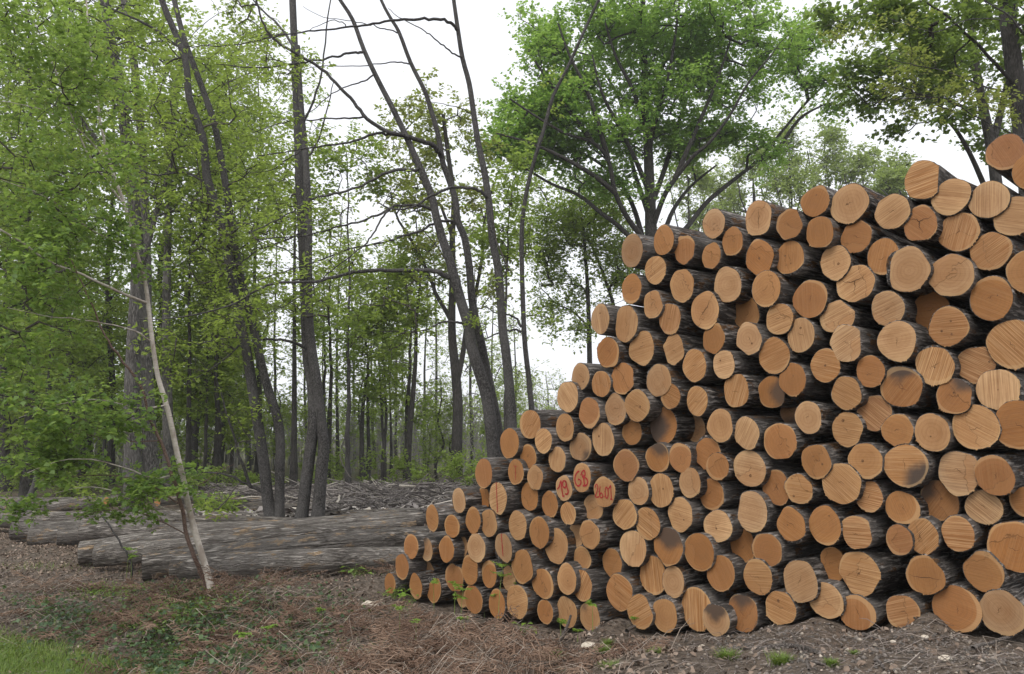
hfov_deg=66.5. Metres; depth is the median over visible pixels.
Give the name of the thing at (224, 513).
felled log
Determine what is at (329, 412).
forest tree
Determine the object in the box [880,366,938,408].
cut log
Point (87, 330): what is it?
young tree
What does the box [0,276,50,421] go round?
young tree
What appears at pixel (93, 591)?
herbs
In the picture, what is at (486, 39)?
sky
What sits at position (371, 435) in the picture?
young tree
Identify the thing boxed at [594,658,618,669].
grass tuft
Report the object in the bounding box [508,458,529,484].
cut log
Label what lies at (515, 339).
spring tree
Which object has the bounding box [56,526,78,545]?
felled log
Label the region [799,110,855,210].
spring tree
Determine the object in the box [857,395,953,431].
cut log
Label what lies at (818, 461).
cut log
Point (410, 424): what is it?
forest tree
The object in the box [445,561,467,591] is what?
cut log
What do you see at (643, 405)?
cut log
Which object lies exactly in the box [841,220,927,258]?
cut log
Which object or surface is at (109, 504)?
felled log
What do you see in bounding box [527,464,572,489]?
cut log
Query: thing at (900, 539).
cut log
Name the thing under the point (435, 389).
spring tree
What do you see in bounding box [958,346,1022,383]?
cut log
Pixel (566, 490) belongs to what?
cut log
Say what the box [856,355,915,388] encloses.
cut log
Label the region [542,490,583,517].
cut log
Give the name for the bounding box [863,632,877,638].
fallen branch
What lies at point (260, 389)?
forest tree
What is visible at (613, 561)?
cut log
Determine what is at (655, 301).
cut log
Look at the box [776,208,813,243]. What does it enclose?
cut log
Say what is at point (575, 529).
cut log
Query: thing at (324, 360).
forest tree
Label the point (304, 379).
spring tree
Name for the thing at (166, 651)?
ivy
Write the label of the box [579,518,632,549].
cut log
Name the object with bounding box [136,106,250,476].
forest tree
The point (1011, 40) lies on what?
maple tree
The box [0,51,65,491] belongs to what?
forest tree
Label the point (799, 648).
fallen branch
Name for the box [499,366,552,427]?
spring tree
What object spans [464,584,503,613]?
cut log
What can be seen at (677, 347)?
cut log
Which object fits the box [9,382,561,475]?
wood
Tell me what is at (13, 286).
young tree
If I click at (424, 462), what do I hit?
shrub
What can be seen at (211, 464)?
young tree
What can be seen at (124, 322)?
young tree
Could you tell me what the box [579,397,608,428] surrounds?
cut log
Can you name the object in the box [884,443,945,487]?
cut log
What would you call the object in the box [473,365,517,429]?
young tree
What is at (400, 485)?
broken branch
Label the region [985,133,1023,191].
cut log
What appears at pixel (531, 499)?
cut log
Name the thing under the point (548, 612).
cut log
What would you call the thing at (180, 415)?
young tree
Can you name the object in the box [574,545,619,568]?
cut log
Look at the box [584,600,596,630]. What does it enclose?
fern shoot
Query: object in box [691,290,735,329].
cut log
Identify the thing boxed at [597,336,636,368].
cut log
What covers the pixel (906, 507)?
cut log
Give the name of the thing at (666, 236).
cut log
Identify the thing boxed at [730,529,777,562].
cut log
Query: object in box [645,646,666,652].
grass tuft
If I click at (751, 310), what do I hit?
cut log
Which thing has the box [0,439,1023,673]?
ground
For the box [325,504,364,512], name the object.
broken branch
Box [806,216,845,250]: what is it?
cut log
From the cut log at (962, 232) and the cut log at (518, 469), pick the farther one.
the cut log at (518, 469)
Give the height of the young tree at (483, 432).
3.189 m
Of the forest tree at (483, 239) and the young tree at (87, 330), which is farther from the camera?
the young tree at (87, 330)
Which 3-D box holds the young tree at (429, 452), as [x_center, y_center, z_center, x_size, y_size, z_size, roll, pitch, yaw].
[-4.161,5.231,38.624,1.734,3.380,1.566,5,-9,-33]
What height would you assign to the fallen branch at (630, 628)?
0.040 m
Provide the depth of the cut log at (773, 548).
6.85 m
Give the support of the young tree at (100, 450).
on the ground at (976, 636)
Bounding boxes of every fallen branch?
[555,615,571,645]
[625,625,635,632]
[732,643,818,652]
[789,629,809,670]
[797,658,826,664]
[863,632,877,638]
[873,659,884,669]
[971,636,1012,649]
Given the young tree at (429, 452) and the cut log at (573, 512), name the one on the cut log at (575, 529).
the cut log at (573, 512)
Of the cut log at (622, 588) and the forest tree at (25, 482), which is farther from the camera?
the forest tree at (25, 482)
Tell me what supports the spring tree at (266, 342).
on the ground at (976, 636)
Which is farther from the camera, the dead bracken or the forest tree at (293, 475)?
the forest tree at (293, 475)
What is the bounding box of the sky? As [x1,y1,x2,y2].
[0,0,1023,438]
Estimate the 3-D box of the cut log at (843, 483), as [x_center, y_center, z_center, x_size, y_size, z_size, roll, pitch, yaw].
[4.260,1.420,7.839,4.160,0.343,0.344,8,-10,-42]
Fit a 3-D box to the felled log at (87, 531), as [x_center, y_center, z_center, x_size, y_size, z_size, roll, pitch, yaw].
[-4.887,3.604,14.924,6.138,0.387,0.649,0,-7,-15]
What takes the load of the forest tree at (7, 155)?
on the ground at (976, 636)
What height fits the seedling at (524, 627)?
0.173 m
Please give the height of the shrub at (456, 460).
1.559 m
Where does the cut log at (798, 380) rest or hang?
on the cut log at (772, 394)
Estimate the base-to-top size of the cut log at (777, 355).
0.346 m
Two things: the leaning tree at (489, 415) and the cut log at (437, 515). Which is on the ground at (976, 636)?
the leaning tree at (489, 415)
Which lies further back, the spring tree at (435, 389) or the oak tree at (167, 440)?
the spring tree at (435, 389)
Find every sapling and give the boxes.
[0,257,233,587]
[65,471,133,579]
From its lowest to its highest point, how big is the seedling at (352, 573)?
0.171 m
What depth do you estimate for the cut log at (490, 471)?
9.19 m
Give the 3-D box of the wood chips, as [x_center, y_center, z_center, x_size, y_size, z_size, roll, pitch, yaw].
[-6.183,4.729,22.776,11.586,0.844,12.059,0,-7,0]
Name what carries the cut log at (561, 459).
on the cut log at (542, 476)
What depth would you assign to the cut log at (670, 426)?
7.78 m
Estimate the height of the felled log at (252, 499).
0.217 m
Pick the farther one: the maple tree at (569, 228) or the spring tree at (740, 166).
the spring tree at (740, 166)
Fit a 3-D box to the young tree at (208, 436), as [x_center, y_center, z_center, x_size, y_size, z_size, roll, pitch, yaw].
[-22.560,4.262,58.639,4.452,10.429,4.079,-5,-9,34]
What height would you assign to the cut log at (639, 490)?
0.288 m
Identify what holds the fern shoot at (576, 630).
on the ground at (976, 636)
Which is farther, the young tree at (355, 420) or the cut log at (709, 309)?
the young tree at (355, 420)
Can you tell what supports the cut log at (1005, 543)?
on the cut log at (1002, 611)
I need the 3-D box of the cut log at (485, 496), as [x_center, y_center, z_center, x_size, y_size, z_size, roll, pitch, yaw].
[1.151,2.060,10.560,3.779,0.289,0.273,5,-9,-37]
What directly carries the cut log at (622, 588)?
on the ground at (976, 636)
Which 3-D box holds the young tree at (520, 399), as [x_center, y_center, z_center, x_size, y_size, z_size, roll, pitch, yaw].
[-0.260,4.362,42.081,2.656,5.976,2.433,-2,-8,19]
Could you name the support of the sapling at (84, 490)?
on the ground at (976, 636)
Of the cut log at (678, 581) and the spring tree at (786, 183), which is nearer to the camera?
the cut log at (678, 581)
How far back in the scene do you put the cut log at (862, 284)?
6.56 m
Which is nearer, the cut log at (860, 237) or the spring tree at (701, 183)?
the cut log at (860, 237)
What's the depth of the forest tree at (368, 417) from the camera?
32.67 m
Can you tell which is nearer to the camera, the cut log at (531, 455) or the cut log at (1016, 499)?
the cut log at (1016, 499)
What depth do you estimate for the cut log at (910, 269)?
6.27 m
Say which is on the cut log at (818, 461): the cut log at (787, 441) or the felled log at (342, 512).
the cut log at (787, 441)
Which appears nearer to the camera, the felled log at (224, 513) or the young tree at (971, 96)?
the young tree at (971, 96)
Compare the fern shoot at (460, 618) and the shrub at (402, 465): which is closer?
the fern shoot at (460, 618)
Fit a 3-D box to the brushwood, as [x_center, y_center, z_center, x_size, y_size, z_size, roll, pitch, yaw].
[-6.304,4.620,23.061,12.349,1.318,12.988,0,-7,0]
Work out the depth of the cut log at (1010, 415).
5.70 m
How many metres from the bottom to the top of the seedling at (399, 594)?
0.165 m
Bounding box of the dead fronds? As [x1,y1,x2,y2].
[0,560,672,673]
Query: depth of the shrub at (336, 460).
31.45 m
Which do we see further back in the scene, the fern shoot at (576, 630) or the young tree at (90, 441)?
the young tree at (90, 441)
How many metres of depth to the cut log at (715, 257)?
7.48 m
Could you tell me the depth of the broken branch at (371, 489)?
19.72 m
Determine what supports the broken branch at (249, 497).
on the brushwood
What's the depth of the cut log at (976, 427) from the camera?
5.87 m
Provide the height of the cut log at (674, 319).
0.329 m
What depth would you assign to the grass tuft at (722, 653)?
5.53 m
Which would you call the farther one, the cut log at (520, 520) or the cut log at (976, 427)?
the cut log at (520, 520)
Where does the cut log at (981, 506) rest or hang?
on the cut log at (963, 533)
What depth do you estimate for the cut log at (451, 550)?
9.44 m
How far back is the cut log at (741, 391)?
7.16 m
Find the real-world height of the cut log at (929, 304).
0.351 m
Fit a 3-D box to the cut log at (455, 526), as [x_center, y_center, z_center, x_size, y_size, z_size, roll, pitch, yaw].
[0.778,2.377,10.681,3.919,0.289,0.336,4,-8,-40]
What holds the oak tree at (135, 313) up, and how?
on the ground at (976, 636)
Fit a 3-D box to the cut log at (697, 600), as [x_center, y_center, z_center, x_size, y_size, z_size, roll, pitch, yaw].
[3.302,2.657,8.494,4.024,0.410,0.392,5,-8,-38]
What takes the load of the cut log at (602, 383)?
on the cut log at (615, 411)
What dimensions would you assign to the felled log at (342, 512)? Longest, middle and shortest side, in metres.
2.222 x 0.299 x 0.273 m
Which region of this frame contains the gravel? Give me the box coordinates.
[309,613,1023,673]
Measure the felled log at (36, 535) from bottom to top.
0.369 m
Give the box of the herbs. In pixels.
[70,577,248,647]
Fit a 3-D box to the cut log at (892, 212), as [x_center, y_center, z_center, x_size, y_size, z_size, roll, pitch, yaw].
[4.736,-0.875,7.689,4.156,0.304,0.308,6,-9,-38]
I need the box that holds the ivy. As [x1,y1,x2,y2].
[0,571,394,673]
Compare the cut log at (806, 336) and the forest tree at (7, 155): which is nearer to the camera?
the cut log at (806, 336)
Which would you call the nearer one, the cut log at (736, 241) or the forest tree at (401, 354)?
the cut log at (736, 241)
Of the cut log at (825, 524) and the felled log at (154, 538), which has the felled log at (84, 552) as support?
the felled log at (154, 538)
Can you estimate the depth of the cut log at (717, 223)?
7.46 m
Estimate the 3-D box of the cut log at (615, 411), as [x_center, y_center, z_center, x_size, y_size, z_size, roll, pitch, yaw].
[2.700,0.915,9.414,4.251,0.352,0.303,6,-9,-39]
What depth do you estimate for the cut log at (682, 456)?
7.48 m
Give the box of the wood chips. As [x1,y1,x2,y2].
[195,479,473,516]
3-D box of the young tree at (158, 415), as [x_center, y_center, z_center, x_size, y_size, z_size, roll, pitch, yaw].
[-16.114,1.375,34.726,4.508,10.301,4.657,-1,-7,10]
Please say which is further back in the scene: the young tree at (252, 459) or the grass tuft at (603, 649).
the young tree at (252, 459)
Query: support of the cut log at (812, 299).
on the cut log at (781, 318)
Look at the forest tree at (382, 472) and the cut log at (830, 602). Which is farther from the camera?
the forest tree at (382, 472)
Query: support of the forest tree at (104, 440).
on the ground at (976, 636)
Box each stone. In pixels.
[362,600,378,606]
[581,642,595,647]
[938,655,952,661]
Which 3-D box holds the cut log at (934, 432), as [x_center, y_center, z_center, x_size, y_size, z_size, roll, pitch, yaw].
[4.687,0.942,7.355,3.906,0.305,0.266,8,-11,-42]
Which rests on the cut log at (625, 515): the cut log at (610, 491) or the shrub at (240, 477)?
the cut log at (610, 491)
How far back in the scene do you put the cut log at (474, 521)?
9.22 m
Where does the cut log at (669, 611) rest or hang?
on the ground at (976, 636)
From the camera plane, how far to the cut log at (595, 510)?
8.20 m
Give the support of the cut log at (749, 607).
on the ground at (976, 636)
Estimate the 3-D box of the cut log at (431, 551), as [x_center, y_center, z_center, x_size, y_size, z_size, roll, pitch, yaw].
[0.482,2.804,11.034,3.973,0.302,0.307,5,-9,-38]
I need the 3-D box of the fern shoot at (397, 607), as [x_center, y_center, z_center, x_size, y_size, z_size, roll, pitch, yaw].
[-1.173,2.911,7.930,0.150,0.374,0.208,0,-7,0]
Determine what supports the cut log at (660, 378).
on the cut log at (674, 397)
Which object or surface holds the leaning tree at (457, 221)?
on the ground at (976, 636)
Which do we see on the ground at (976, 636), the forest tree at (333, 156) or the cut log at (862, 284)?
the forest tree at (333, 156)
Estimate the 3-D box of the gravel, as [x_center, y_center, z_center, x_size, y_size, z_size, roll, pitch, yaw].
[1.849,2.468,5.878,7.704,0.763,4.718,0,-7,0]
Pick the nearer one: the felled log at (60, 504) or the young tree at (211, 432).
the felled log at (60, 504)
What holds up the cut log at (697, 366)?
on the cut log at (704, 401)
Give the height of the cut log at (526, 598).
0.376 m
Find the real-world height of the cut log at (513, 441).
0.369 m
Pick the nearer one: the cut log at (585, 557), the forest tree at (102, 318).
the cut log at (585, 557)
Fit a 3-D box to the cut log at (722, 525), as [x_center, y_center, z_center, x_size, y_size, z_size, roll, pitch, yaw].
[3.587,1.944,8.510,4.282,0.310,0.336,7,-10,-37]
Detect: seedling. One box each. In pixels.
[340,564,373,575]
[380,584,406,598]
[398,588,417,602]
[511,621,536,634]
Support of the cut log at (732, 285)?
on the cut log at (751, 310)
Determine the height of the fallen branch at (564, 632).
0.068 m
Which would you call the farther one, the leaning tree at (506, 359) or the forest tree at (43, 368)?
the forest tree at (43, 368)
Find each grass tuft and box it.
[546,648,569,661]
[593,643,615,655]
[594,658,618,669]
[599,637,615,645]
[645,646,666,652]
[709,647,747,660]
[761,649,796,667]
[822,656,844,668]
[848,649,861,654]
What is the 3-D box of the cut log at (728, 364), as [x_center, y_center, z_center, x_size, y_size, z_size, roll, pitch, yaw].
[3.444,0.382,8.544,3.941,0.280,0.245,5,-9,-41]
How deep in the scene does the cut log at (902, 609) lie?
6.07 m
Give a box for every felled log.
[0,492,156,510]
[0,495,116,500]
[0,509,194,527]
[9,517,161,539]
[27,521,181,544]
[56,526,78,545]
[77,511,423,564]
[78,508,415,541]
[92,517,416,566]
[99,515,294,522]
[104,495,164,505]
[137,533,236,540]
[141,526,428,581]
[150,496,274,503]
[154,493,210,505]
[168,547,404,581]
[195,511,292,516]
[225,502,311,512]
[325,508,421,515]
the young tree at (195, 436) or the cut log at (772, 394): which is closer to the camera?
the cut log at (772, 394)
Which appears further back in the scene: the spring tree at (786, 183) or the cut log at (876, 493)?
the spring tree at (786, 183)
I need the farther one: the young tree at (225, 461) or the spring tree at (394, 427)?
the young tree at (225, 461)
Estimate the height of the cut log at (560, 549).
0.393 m
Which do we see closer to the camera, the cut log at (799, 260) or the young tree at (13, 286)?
the cut log at (799, 260)
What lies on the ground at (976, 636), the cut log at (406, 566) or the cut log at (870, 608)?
the cut log at (870, 608)
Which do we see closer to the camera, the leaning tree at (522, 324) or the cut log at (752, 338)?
the cut log at (752, 338)
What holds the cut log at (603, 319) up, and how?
on the cut log at (612, 352)
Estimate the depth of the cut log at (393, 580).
10.10 m
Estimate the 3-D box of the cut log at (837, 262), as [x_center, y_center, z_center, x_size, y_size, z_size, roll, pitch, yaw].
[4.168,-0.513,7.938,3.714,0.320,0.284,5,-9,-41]
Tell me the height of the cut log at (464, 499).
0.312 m
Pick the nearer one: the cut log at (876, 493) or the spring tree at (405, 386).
the cut log at (876, 493)
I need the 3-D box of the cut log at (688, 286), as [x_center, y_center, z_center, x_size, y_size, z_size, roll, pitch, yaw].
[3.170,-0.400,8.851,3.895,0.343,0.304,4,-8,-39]
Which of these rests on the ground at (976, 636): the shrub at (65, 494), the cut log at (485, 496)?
the shrub at (65, 494)
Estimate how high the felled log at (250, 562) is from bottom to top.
0.406 m
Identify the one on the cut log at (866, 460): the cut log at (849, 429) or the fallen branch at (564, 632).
the cut log at (849, 429)
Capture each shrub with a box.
[0,463,43,496]
[51,469,90,496]
[77,462,120,496]
[165,474,204,496]
[190,483,247,511]
[196,461,242,487]
[226,461,258,486]
[243,472,288,485]
[312,462,344,483]
[328,444,355,479]
[351,447,389,482]
[378,449,422,483]
[393,450,446,475]
[408,447,465,483]
[439,450,477,485]
[469,446,486,478]
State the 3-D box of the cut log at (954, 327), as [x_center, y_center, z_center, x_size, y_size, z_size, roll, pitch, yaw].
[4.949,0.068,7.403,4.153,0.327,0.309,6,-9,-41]
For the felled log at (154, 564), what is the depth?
11.55 m
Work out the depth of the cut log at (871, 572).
6.36 m
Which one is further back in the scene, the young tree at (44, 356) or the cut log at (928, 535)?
the young tree at (44, 356)
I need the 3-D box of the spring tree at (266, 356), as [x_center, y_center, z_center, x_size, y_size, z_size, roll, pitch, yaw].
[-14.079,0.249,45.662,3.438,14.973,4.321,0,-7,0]
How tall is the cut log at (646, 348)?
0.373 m
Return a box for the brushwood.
[167,471,478,516]
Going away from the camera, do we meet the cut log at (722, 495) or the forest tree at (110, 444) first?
the cut log at (722, 495)
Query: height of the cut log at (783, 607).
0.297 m
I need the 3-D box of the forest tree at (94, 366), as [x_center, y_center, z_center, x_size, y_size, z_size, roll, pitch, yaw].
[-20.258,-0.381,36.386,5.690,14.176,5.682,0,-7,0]
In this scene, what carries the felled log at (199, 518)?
on the ground at (976, 636)
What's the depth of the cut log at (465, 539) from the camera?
9.45 m
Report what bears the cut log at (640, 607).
on the ground at (976, 636)
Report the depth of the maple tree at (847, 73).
19.17 m
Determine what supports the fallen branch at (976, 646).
on the ground at (976, 636)
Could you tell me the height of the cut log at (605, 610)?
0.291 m
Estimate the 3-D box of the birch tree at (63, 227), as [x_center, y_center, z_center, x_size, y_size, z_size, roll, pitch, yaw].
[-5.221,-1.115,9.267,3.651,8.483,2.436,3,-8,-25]
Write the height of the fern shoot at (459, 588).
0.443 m
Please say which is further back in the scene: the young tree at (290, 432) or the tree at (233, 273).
the young tree at (290, 432)
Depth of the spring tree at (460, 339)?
60.18 m
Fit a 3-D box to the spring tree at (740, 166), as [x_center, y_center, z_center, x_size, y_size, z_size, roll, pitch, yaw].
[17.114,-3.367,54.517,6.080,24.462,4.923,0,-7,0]
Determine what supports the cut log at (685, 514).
on the cut log at (669, 545)
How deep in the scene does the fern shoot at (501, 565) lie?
8.74 m
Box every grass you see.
[0,561,414,673]
[0,625,191,673]
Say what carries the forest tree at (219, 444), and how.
on the ground at (976, 636)
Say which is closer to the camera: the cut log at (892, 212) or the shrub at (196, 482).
the cut log at (892, 212)
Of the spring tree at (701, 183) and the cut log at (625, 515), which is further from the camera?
the spring tree at (701, 183)
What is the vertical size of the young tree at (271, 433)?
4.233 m
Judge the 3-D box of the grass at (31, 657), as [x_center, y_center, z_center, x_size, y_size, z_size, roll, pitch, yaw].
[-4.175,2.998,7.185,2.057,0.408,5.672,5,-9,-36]
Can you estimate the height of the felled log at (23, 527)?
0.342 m
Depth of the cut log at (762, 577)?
6.83 m
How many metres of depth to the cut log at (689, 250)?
7.68 m
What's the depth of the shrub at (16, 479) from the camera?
25.57 m
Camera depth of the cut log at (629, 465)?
7.85 m
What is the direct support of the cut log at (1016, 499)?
on the cut log at (1005, 543)
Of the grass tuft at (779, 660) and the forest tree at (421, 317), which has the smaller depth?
the grass tuft at (779, 660)
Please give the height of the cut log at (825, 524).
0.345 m
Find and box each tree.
[0,0,115,496]
[0,0,216,597]
[0,0,266,510]
[0,3,79,420]
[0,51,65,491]
[0,122,129,497]
[0,125,51,392]
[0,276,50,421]
[3,0,163,493]
[7,7,115,462]
[8,330,37,467]
[10,239,99,451]
[10,321,106,481]
[13,225,127,410]
[14,248,111,454]
[21,180,130,482]
[24,0,181,484]
[30,0,292,491]
[57,181,159,465]
[70,0,350,521]
[82,244,153,472]
[85,111,226,471]
[87,302,126,467]
[102,0,300,492]
[104,254,213,464]
[116,249,175,453]
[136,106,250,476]
[138,0,500,457]
[151,1,310,479]
[152,109,271,484]
[152,208,272,482]
[152,243,264,480]
[153,160,265,484]
[153,343,203,461]
[173,231,291,472]
[176,25,330,478]
[181,236,264,471]
[181,322,259,424]
[184,0,524,427]
[185,360,209,462]
[199,328,273,462]
[209,201,268,472]
[225,374,281,464]
[235,213,280,468]
[240,273,272,469]
[242,106,340,486]
[247,246,298,470]
[249,308,273,464]
[253,0,503,456]
[263,387,297,481]
[274,231,364,413]
[277,293,327,441]
[281,401,302,464]
[285,198,368,482]
[286,321,342,437]
[289,379,335,471]
[291,119,397,483]
[312,214,355,470]
[314,234,401,480]
[325,258,378,465]
[325,259,418,478]
[333,364,377,464]
[336,239,438,481]
[339,244,425,481]
[339,290,412,468]
[343,267,430,480]
[346,230,447,460]
[352,404,379,470]
[354,67,518,482]
[363,146,457,481]
[379,247,424,465]
[385,326,421,454]
[401,280,451,466]
[413,410,443,475]
[414,228,459,464]
[417,369,469,481]
[426,313,478,422]
[434,387,475,462]
[443,267,503,468]
[460,0,599,409]
[461,129,545,431]
[465,0,863,275]
[466,295,515,420]
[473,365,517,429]
[475,418,503,459]
[490,291,549,421]
[494,362,527,427]
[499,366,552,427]
[505,153,662,362]
[525,365,571,409]
[654,151,727,231]
[692,160,749,229]
[710,129,792,215]
[747,101,826,209]
[797,0,1023,183]
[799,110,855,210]
[815,0,1023,138]
[823,137,889,190]
[847,0,1023,195]
[863,142,920,198]
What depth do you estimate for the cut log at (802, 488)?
6.70 m
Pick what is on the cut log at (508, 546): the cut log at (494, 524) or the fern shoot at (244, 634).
the cut log at (494, 524)
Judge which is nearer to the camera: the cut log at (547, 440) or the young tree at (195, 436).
the cut log at (547, 440)
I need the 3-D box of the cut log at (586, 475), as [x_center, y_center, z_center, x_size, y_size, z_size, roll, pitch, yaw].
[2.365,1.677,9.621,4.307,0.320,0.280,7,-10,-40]
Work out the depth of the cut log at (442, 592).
9.57 m
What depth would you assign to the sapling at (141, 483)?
8.99 m
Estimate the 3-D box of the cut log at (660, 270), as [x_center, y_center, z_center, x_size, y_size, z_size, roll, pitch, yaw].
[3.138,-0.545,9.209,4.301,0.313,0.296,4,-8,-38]
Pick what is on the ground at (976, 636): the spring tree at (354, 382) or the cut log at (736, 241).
the spring tree at (354, 382)
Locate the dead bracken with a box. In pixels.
[0,559,1023,673]
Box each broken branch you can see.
[238,496,260,498]
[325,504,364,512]
[339,454,360,483]
[360,484,384,494]
[399,484,415,486]
[432,489,454,495]
[440,476,455,491]
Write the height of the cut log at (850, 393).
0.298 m
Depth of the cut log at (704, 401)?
7.45 m
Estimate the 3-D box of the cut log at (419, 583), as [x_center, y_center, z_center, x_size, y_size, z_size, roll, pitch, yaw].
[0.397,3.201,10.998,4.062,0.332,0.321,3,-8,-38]
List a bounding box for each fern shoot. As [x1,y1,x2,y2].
[123,547,136,577]
[128,556,137,570]
[233,630,251,657]
[259,624,277,644]
[314,607,325,627]
[392,604,403,638]
[431,578,438,590]
[448,581,463,615]
[453,585,473,622]
[457,616,469,630]
[490,560,510,617]
[557,618,567,631]
[573,628,582,641]
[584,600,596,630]
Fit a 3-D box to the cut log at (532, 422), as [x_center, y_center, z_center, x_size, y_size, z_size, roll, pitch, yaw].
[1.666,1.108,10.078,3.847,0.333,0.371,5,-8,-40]
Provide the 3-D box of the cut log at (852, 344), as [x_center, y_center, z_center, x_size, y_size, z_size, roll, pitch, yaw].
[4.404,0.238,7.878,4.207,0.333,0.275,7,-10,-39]
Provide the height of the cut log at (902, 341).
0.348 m
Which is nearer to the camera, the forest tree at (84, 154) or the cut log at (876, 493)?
the cut log at (876, 493)
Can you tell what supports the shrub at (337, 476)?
on the ground at (976, 636)
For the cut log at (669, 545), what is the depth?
7.47 m
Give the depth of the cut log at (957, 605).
5.85 m
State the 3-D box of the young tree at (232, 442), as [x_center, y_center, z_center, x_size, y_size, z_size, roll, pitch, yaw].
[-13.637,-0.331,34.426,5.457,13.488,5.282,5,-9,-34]
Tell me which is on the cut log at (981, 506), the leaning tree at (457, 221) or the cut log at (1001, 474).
the cut log at (1001, 474)
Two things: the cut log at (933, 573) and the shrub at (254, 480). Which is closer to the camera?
the cut log at (933, 573)
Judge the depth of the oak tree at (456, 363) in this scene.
27.12 m
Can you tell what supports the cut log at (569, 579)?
on the cut log at (568, 605)
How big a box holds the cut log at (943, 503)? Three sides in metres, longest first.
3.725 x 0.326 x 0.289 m
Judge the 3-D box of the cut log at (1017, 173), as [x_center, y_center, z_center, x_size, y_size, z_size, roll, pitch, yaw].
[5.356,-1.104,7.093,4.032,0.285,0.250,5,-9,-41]
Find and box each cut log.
[385,572,409,594]
[396,553,426,579]
[404,531,446,559]
[410,569,445,599]
[423,535,444,561]
[426,503,456,531]
[427,560,449,570]
[427,574,456,603]
[439,535,464,562]
[444,513,471,537]
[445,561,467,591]
[452,486,481,512]
[456,591,465,607]
[461,536,469,556]
[462,554,483,584]
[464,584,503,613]
[466,505,490,533]
[467,532,496,562]
[475,457,512,488]
[479,488,489,506]
[482,509,510,536]
[482,558,510,587]
[489,481,524,514]
[489,587,512,618]
[495,532,535,563]
[500,428,534,458]
[503,565,518,590]
[507,583,541,618]
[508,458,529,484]
[509,509,544,540]
[511,547,556,584]
[520,410,566,438]
[520,444,548,467]
[521,482,555,510]
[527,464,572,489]
[529,515,569,548]
[532,565,565,599]
[535,428,569,453]
[537,597,559,624]
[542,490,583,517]
[545,526,576,564]
[548,445,613,472]
[556,413,592,441]
[556,474,593,500]
[557,381,608,412]
[557,561,581,595]
[557,594,607,628]
[560,501,587,524]
[570,432,614,460]
[570,524,582,546]
[572,363,613,390]
[573,462,616,492]
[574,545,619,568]
[575,567,609,601]
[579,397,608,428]
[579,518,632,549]
[580,599,629,630]
[584,494,613,518]
[591,303,620,336]
[592,371,614,396]
[592,422,652,456]
[594,475,629,507]
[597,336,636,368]
[602,547,640,576]
[605,392,629,425]
[606,570,646,611]
[611,362,650,394]
[613,449,667,481]
[613,499,654,529]
[615,305,663,343]
[620,529,655,566]
[621,233,675,269]
[622,273,671,306]
[622,419,656,444]
[624,389,663,421]
[627,592,666,629]
[628,475,653,504]
[629,330,669,366]
[636,506,671,540]
[639,554,666,595]
[644,290,691,319]
[645,256,717,286]
[645,442,677,472]
[646,363,723,396]
[650,407,694,442]
[650,472,683,507]
[653,595,689,632]
[654,224,721,257]
[654,526,704,566]
[659,303,704,336]
[661,383,700,410]
[662,564,708,598]
[663,334,703,365]
[668,496,711,532]
[669,442,699,472]
[670,269,716,303]
[674,235,721,271]
[679,466,709,498]
[681,583,750,631]
[682,348,725,383]
[684,532,731,571]
[687,386,779,416]
[690,415,709,441]
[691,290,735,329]
[696,435,744,469]
[700,477,762,510]
[702,208,746,240]
[702,242,747,270]
[702,599,738,636]
[703,323,742,354]
[704,508,742,542]
[706,452,738,480]
[707,408,779,442]
[707,553,747,591]
[713,350,778,379]
[714,266,755,303]
[722,226,782,259]
[724,374,780,408]
[729,591,819,632]
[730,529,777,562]
[733,450,802,486]
[735,297,768,326]
[735,415,785,450]
[736,322,786,356]
[737,490,835,532]
[743,558,785,595]
[746,200,788,243]
[746,238,782,275]
[751,270,804,308]
[752,531,845,566]
[758,376,833,407]
[759,336,812,374]
[762,468,806,505]
[764,423,836,459]
[766,303,803,335]
[766,588,816,624]
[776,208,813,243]
[777,240,835,285]
[777,504,822,543]
[779,362,833,399]
[780,402,801,422]
[783,554,828,602]
[784,473,833,503]
[787,317,832,355]
[793,279,869,320]
[794,401,844,435]
[800,185,836,218]
[801,442,851,479]
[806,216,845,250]
[809,503,868,545]
[809,579,852,619]
[810,348,856,383]
[820,245,867,281]
[820,300,882,332]
[820,543,886,580]
[822,463,879,504]
[830,183,970,258]
[830,324,884,363]
[831,376,880,410]
[832,411,886,447]
[836,264,916,306]
[839,546,918,596]
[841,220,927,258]
[841,588,913,630]
[842,511,895,548]
[847,442,893,479]
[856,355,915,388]
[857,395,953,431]
[857,479,922,512]
[867,237,944,276]
[871,290,916,326]
[874,193,921,235]
[877,320,937,364]
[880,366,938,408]
[880,413,920,446]
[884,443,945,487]
[885,489,928,524]
[886,245,941,296]
[886,523,916,555]
[886,590,933,627]
[904,204,970,257]
[905,160,955,206]
[905,547,986,594]
[907,515,949,554]
[915,291,970,328]
[915,345,964,386]
[915,413,984,451]
[920,478,966,521]
[928,253,1006,302]
[928,305,997,349]
[931,178,976,216]
[932,580,985,632]
[936,377,982,414]
[938,212,996,256]
[938,451,1013,496]
[941,513,1023,551]
[952,404,1023,451]
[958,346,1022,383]
[962,548,1023,591]
[964,489,1020,524]
[968,180,1020,223]
[969,232,1023,275]
[969,275,1023,323]
[974,451,1023,495]
[975,369,1023,409]
[979,580,1023,636]
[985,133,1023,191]
[985,319,1023,371]
[986,518,1023,572]
[993,195,1023,242]
[996,400,1023,449]
[1005,250,1023,293]
[1008,486,1023,516]
[1011,155,1023,189]
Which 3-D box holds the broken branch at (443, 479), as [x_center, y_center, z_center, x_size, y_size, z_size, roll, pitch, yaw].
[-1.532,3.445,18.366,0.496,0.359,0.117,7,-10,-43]
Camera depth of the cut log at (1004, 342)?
5.80 m

